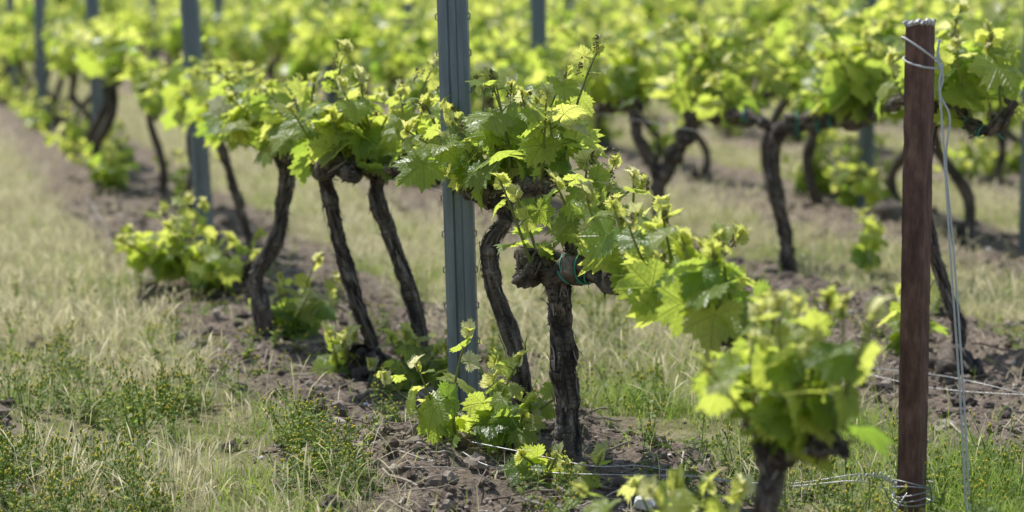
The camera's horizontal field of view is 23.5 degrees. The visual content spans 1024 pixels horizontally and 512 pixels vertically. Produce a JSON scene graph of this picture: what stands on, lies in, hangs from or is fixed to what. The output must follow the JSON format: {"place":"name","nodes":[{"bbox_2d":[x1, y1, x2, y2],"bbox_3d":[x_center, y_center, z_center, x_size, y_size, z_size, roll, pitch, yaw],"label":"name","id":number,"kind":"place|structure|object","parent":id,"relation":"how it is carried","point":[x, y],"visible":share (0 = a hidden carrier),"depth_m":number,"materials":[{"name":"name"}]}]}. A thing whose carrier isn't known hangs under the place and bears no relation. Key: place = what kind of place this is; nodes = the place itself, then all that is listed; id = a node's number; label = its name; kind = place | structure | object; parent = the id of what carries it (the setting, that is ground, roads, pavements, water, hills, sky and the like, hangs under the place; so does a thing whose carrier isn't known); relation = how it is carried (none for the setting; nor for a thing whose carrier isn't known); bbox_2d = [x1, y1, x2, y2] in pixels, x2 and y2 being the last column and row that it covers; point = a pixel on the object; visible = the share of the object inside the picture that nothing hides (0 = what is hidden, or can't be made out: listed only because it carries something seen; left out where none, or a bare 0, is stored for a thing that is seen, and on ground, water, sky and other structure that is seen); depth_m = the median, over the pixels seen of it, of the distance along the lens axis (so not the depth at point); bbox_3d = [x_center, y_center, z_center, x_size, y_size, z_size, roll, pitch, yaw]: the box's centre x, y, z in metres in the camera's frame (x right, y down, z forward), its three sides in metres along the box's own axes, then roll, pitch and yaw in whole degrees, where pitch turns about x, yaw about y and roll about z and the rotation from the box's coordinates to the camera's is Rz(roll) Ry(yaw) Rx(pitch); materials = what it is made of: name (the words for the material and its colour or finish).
{"place":"outdoors","nodes":[
{"label":"outdoors","id":0,"kind":"place"},
{"bbox_2d":[0,38,1023,511],"bbox_3d":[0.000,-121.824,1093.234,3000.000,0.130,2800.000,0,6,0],"label":"ground","id":1,"kind":"structure","parent":0,"point":[428,496],"depth_m":8.80,"materials":[{"name":"brown soil"}]},
{"bbox_2d":[5,0,17,98],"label":"metal vineyard post","id":2,"kind":"object","parent":1,"relation":"on","point":[11,5],"visible":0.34,"depth_m":24.14,"materials":[{"name":"metal"}]},
{"bbox_2d":[0,8,31,103],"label":"grape vine","id":3,"kind":"object","parent":1,"relation":"on","point":[11,25],"visible":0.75,"depth_m":23.11,"materials":[{"name":"green plant"}]},
{"bbox_2d":[0,0,33,89],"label":"vineyard row","id":4,"kind":"object","parent":1,"relation":"on","point":[25,8],"visible":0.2,"depth_m":24.28,"materials":[{"name":"green plant"}]},
{"bbox_2d":[0,23,35,109],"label":"grape vine","id":5,"kind":"object","parent":1,"relation":"on","point":[11,49],"visible":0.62,"depth_m":22.07,"materials":[{"name":"green plant"}]},
{"bbox_2d":[1,22,61,117],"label":"grape vine","id":6,"kind":"object","parent":1,"relation":"on","point":[28,94],"visible":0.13,"depth_m":21.20,"materials":[{"name":"green plant"}]},
{"bbox_2d":[14,24,53,120],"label":"grape vine","id":7,"kind":"object","parent":1,"relation":"on","point":[26,53],"visible":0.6,"depth_m":20.41,"materials":[{"name":"green plant"}]},
{"bbox_2d":[33,0,48,125],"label":"metal vineyard post","id":8,"kind":"object","parent":1,"relation":"on","point":[40,54],"visible":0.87,"depth_m":19.44,"materials":[{"name":"metal"}]},
{"bbox_2d":[7,12,84,129],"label":"grape vine","id":9,"kind":"object","parent":1,"relation":"on","point":[57,109],"visible":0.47,"depth_m":19.24,"materials":[{"name":"green plant"}]},
{"bbox_2d":[38,22,91,154],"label":"grape vine","id":10,"kind":"object","parent":1,"relation":"on","point":[64,52],"visible":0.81,"depth_m":16.62,"materials":[{"name":"green plant"}]},
{"bbox_2d":[46,13,83,136],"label":"grape vine","id":11,"kind":"object","parent":1,"relation":"on","point":[73,26],"visible":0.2,"depth_m":18.48,"materials":[{"name":"green plant"}]},
{"bbox_2d":[63,17,122,137],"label":"grape vine","id":12,"kind":"object","parent":1,"relation":"on","point":[86,102],"visible":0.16,"depth_m":17.83,"materials":[{"name":"green plant"}]},
{"bbox_2d":[85,0,104,156],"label":"metal vineyard post","id":13,"kind":"object","parent":1,"relation":"on","point":[92,12],"visible":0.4,"depth_m":15.47,"materials":[{"name":"metal"}]},
{"bbox_2d":[74,19,134,163],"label":"grape vine","id":14,"kind":"object","parent":1,"relation":"on","point":[85,78],"visible":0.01,"depth_m":15.90,"materials":[{"name":"green plant"}]},
{"bbox_2d":[65,8,149,173],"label":"grape vine","id":15,"kind":"object","parent":1,"relation":"on","point":[98,122],"visible":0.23,"depth_m":14.92,"materials":[{"name":"green plant"}]},
{"bbox_2d":[66,14,158,190],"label":"grape vine","id":16,"kind":"object","parent":1,"relation":"on","point":[113,47],"visible":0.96,"depth_m":13.94,"materials":[{"name":"green plant"}]},
{"bbox_2d":[21,0,259,89],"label":"vineyard row","id":17,"kind":"object","parent":1,"relation":"on","point":[169,42],"visible":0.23,"depth_m":25.91,"materials":[{"name":"green plant"}]},
{"bbox_2d":[114,53,219,198],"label":"grape vine","id":18,"kind":"object","parent":1,"relation":"on","point":[148,86],"visible":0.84,"depth_m":13.22,"materials":[{"name":"green plant"}]},
{"bbox_2d":[112,50,267,298],"bbox_3d":[-1.169,-0.332,9.922,0.674,0.952,2.152,0,6,0],"label":"grape vine","id":19,"kind":"object","parent":1,"relation":"on","point":[205,267],"visible":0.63,"depth_m":9.20,"materials":[{"name":"green plant"}]},
{"bbox_2d":[155,63,230,208],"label":"grape vine","id":20,"kind":"object","parent":1,"relation":"on","point":[160,100],"visible":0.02,"depth_m":12.32,"materials":[{"name":"green plant"}]},
{"bbox_2d":[159,35,229,240],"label":"grape vine","id":21,"kind":"object","parent":1,"relation":"on","point":[173,98],"visible":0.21,"depth_m":11.28,"materials":[{"name":"green plant"}]},
{"bbox_2d":[179,0,213,242],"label":"metal vineyard post","id":22,"kind":"object","parent":1,"relation":"on","point":[199,156],"visible":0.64,"depth_m":11.15,"materials":[{"name":"metal"}]},
{"bbox_2d":[213,0,223,73],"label":"metal vineyard post","id":23,"kind":"object","parent":1,"relation":"on","point":[217,4],"visible":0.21,"depth_m":21.88,"materials":[{"name":"metal"}]},
{"bbox_2d":[215,7,269,78],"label":"grape vine","id":24,"kind":"object","parent":1,"relation":"on","point":[239,46],"visible":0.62,"depth_m":20.04,"materials":[{"name":"green plant"}]},
{"bbox_2d":[198,70,340,342],"bbox_3d":[-0.785,-0.151,8.074,0.420,0.935,1.092,-2,7,-20],"label":"grape vine","id":25,"kind":"object","parent":1,"relation":"on","point":[249,116],"visible":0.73,"depth_m":7.98,"materials":[{"name":"green plant"}]},
{"bbox_2d":[115,0,437,96],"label":"vineyard row","id":26,"kind":"object","parent":1,"relation":"on","point":[306,9],"visible":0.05,"depth_m":26.78,"materials":[{"name":"green plant"}]},
{"bbox_2d":[235,0,320,93],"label":"grape vine","id":27,"kind":"object","parent":1,"relation":"on","point":[271,35],"visible":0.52,"depth_m":18.79,"materials":[{"name":"green plant"}]},
{"bbox_2d":[280,30,322,102],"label":"grape vine","id":28,"kind":"object","parent":1,"relation":"on","point":[297,58],"visible":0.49,"depth_m":17.92,"materials":[{"name":"green plant"}]},
{"bbox_2d":[323,0,334,103],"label":"metal vineyard post","id":29,"kind":"object","parent":1,"relation":"on","point":[330,97],"visible":0.16,"depth_m":17.36,"materials":[{"name":"metal"}]},
{"bbox_2d":[267,38,391,384],"bbox_3d":[-0.531,-0.100,7.371,0.421,1.109,0.639,0,6,0],"label":"grape vine","id":30,"kind":"object","parent":1,"relation":"on","point":[309,143],"visible":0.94,"depth_m":7.25,"materials":[{"name":"green plant"}]},
{"bbox_2d":[305,0,373,95],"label":"grape vine","id":31,"kind":"object","parent":1,"relation":"on","point":[338,28],"visible":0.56,"depth_m":16.21,"materials":[{"name":"green plant"}]},
{"bbox_2d":[290,0,388,103],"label":"grape vine","id":32,"kind":"object","parent":1,"relation":"on","point":[314,45],"visible":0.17,"depth_m":16.77,"materials":[{"name":"green plant"}]},
{"bbox_2d":[360,0,437,146],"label":"grape vine","id":33,"kind":"object","parent":1,"relation":"on","point":[389,44],"visible":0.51,"depth_m":15.07,"materials":[{"name":"green plant"}]},
{"bbox_2d":[318,51,484,391],"bbox_3d":[-0.378,-0.079,7.191,0.376,1.043,0.816,-4,7,-31],"label":"grape vine","id":34,"kind":"object","parent":1,"relation":"on","point":[381,132],"visible":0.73,"depth_m":7.09,"materials":[{"name":"green plant"}]},
{"bbox_2d":[403,0,414,105],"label":"metal vineyard post","id":35,"kind":"object","parent":1,"relation":"on","point":[408,7],"visible":0.16,"depth_m":22.39,"materials":[{"name":"metal"}]},
{"bbox_2d":[383,26,485,186],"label":"grape vine","id":36,"kind":"object","parent":1,"relation":"on","point":[414,56],"visible":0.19,"depth_m":14.29,"materials":[{"name":"green plant"}]},
{"bbox_2d":[416,0,472,54],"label":"grape vine","id":37,"kind":"object","parent":1,"relation":"on","point":[434,5],"visible":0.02,"depth_m":21.25,"materials":[{"name":"green plant"}]},
{"bbox_2d":[435,0,480,415],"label":"metal vineyard post","id":38,"kind":"object","parent":1,"relation":"on","point":[454,50],"visible":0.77,"depth_m":6.46,"materials":[{"name":"metal"}]},
{"bbox_2d":[45,0,925,86],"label":"distant post row","id":39,"kind":"object","parent":1,"relation":"on","point":[155,51],"visible":0.04,"depth_m":26.91,"materials":[{"name":"metal"}]},
{"bbox_2d":[376,34,607,454],"bbox_3d":[-0.050,-0.030,6.319,0.575,1.089,0.944,0,6,0],"label":"grape vine","id":40,"kind":"object","parent":1,"relation":"on","point":[523,148],"visible":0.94,"depth_m":6.15,"materials":[{"name":"green plant"}]},
{"bbox_2d":[471,10,518,112],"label":"grape vine","id":41,"kind":"object","parent":1,"relation":"on","point":[495,106],"visible":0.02,"depth_m":19.99,"materials":[{"name":"green plant"}]},
{"bbox_2d":[468,0,524,113],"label":"grape vine","id":42,"kind":"object","parent":1,"relation":"on","point":[478,8],"visible":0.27,"depth_m":19.32,"materials":[{"name":"green plant"}]},
{"bbox_2d":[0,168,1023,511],"bbox_3d":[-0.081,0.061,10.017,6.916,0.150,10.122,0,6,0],"label":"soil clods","id":43,"kind":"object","parent":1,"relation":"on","point":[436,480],"visible":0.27,"depth_m":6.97,"materials":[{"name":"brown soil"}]},
{"bbox_2d":[0,241,1023,511],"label":"groundsel weeds","id":44,"kind":"object","parent":1,"relation":"on","point":[12,471],"visible":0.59,"depth_m":6.19,"materials":[{"name":"green plant"}]},
{"bbox_2d":[6,157,1023,511],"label":"pruned twigs","id":45,"kind":"object","parent":1,"relation":"on","point":[298,267],"visible":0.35,"depth_m":7.41,"materials":[{"name":"brown wood"}]},
{"bbox_2d":[469,0,564,156],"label":"grape vine","id":46,"kind":"object","parent":1,"relation":"on","point":[477,48],"visible":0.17,"depth_m":13.45,"materials":[{"name":"green plant"}]},
{"bbox_2d":[470,7,577,221],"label":"grape vine","id":47,"kind":"object","parent":1,"relation":"on","point":[542,70],"visible":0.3,"depth_m":12.26,"materials":[{"name":"green plant"}]},
{"bbox_2d":[497,0,578,50],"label":"grape vine","id":48,"kind":"object","parent":1,"relation":"on","point":[568,14],"visible":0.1,"depth_m":18.11,"materials":[{"name":"green plant"}]},
{"bbox_2d":[529,0,548,200],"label":"metal vineyard post","id":49,"kind":"object","parent":1,"relation":"on","point":[539,36],"visible":0.29,"depth_m":12.53,"materials":[{"name":"metal"}]},
{"bbox_2d":[86,195,1022,394],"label":"ground wire","id":50,"kind":"object","parent":1,"relation":"on","point":[871,368],"visible":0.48,"depth_m":6.93,"materials":[{"name":"metal"}]},
{"bbox_2d":[115,203,1017,511],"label":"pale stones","id":51,"kind":"object","parent":1,"relation":"on","point":[577,331],"visible":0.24,"depth_m":7.49,"materials":[{"name":"grey stone"}]},
{"bbox_2d":[562,0,574,43],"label":"metal vineyard post","id":52,"kind":"object","parent":1,"relation":"on","point":[571,2],"visible":0.15,"depth_m":18.20,"materials":[{"name":"metal"}]},
{"bbox_2d":[520,2,620,135],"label":"grape vine","id":53,"kind":"object","parent":1,"relation":"on","point":[592,17],"visible":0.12,"depth_m":17.55,"materials":[{"name":"green plant"}]},
{"bbox_2d":[118,0,1023,182],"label":"vineyard row","id":54,"kind":"object","parent":1,"relation":"on","point":[967,160],"visible":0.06,"depth_m":16.38,"materials":[{"name":"green plant"}]},
{"bbox_2d":[125,42,996,201],"bbox_3d":[0.145,-1.485,18.475,6.764,0.046,23.294,-2,7,-15],"label":"cordon wire","id":55,"kind":"object","parent":54,"relation":"attached to","point":[597,113],"visible":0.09,"depth_m":10.50,"materials":[{"name":"metal"}]},
{"bbox_2d":[562,7,645,156],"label":"grape vine","id":56,"kind":"object","parent":1,"relation":"on","point":[598,122],"visible":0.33,"depth_m":16.51,"materials":[{"name":"green plant"}]},
{"bbox_2d":[488,146,775,490],"bbox_3d":[0.246,0.223,5.407,0.436,0.860,1.406,-1,7,-13],"label":"grape vine","id":57,"kind":"object","parent":1,"relation":"on","point":[656,268],"visible":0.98,"depth_m":5.57,"materials":[{"name":"green plant"}]},
{"bbox_2d":[579,17,690,163],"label":"grape vine","id":58,"kind":"object","parent":1,"relation":"on","point":[658,143],"visible":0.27,"depth_m":15.51,"materials":[{"name":"green plant"}]},
{"bbox_2d":[633,496,669,511],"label":"white stone","id":59,"kind":"object","parent":1,"relation":"on","point":[639,505],"visible":0.36,"depth_m":5.48,"materials":[{"name":"white stone"}]},
{"bbox_2d":[302,0,1020,140],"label":"vineyard row","id":60,"kind":"object","parent":1,"relation":"on","point":[763,15],"visible":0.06,"depth_m":24.21,"materials":[{"name":"green plant"}]},
{"bbox_2d":[557,12,813,218],"bbox_3d":[0.752,-0.543,10.955,1.363,1.092,0.507,6,9,41],"label":"grape vine","id":61,"kind":"object","parent":1,"relation":"on","point":[699,59],"visible":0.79,"depth_m":10.86,"materials":[{"name":"green plant"}]},
{"bbox_2d":[635,16,739,181],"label":"grape vine","id":62,"kind":"object","parent":1,"relation":"on","point":[665,66],"visible":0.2,"depth_m":14.53,"materials":[{"name":"green plant"}]},
{"bbox_2d":[462,441,934,511],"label":"loose trellis wire","id":63,"kind":"object","parent":1,"relation":"on","point":[866,474],"visible":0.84,"depth_m":5.48,"materials":[{"name":"metal"}]},
{"bbox_2d":[570,281,895,511],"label":"grape vine","id":64,"kind":"object","parent":1,"relation":"on","point":[793,416],"visible":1,"depth_m":4.21,"materials":[{"name":"green plant"}]},
{"bbox_2d":[471,0,1022,87],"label":"vineyard row","id":65,"kind":"object","parent":1,"relation":"on","point":[974,5],"visible":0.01,"depth_m":24.11,"materials":[{"name":"green plant"}]},
{"bbox_2d":[470,0,1023,93],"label":"vineyard row","id":66,"kind":"object","parent":1,"relation":"on","point":[713,7],"visible":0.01,"depth_m":27.68,"materials":[{"name":"green plant"}]},
{"bbox_2d":[718,0,858,195],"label":"grape vine","id":67,"kind":"object","parent":1,"relation":"on","point":[821,153],"visible":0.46,"depth_m":13.60,"materials":[{"name":"green plant"}]},
{"bbox_2d":[691,10,905,274],"bbox_3d":[1.294,-0.449,9.995,0.591,1.105,1.149,-4,8,-33],"label":"grape vine","id":68,"kind":"object","parent":1,"relation":"on","point":[848,94],"visible":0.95,"depth_m":9.86,"materials":[{"name":"green plant"}]},
{"bbox_2d":[807,0,818,111],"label":"metal vineyard post","id":69,"kind":"object","parent":1,"relation":"on","point":[810,7],"visible":0.1,"depth_m":17.50,"materials":[{"name":"metal"}]},
{"bbox_2d":[777,8,903,207],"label":"grape vine","id":70,"kind":"object","parent":1,"relation":"on","point":[846,198],"visible":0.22,"depth_m":12.80,"materials":[{"name":"green plant"}]},
{"bbox_2d":[660,0,1023,54],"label":"vineyard row","id":71,"kind":"object","parent":1,"relation":"on","point":[986,1],"depth_m":30.46,"materials":[{"name":"green plant"}]},
{"bbox_2d":[857,0,877,210],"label":"metal vineyard post","id":72,"kind":"object","parent":1,"relation":"on","point":[866,139],"visible":0.3,"depth_m":12.61,"materials":[{"name":"metal"}]},
{"bbox_2d":[720,0,1023,47],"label":"vineyard row","id":73,"kind":"object","parent":1,"relation":"on","point":[983,2],"visible":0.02,"depth_m":34.12,"materials":[{"name":"green plant"}]},
{"bbox_2d":[826,0,971,221],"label":"grape vine","id":74,"kind":"object","parent":1,"relation":"on","point":[886,204],"visible":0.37,"depth_m":11.90,"materials":[{"name":"green plant"}]},
{"bbox_2d":[897,18,935,511],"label":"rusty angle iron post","id":75,"kind":"object","parent":1,"relation":"on","point":[916,254],"visible":0.99,"depth_m":5.43,"materials":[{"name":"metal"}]},
{"bbox_2d":[901,36,970,511],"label":"white string","id":76,"kind":"object","parent":75,"relation":"attached to","point":[937,59],"visible":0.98,"depth_m":5.36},
{"bbox_2d":[846,0,1020,244],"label":"grape vine","id":77,"kind":"object","parent":1,"relation":"on","point":[958,179],"visible":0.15,"depth_m":11.03,"materials":[{"name":"green plant"}]},
{"bbox_2d":[875,0,1023,376],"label":"grape vine","id":78,"kind":"object","parent":1,"relation":"on","point":[973,75],"visible":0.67,"depth_m":7.40,"materials":[{"name":"green plant"}]},
{"bbox_2d":[1018,3,1023,249],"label":"metal vineyard post","id":79,"kind":"object","parent":1,"relation":"on","point":[1021,220],"visible":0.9,"depth_m":10.63,"materials":[{"name":"metal"}]},
{"bbox_2d":[0,66,1023,511],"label":"grass","id":80,"kind":"structure","parent":0,"point":[672,406],"depth_m":8.22,"materials":[{"name":"green plant"}]}
]}

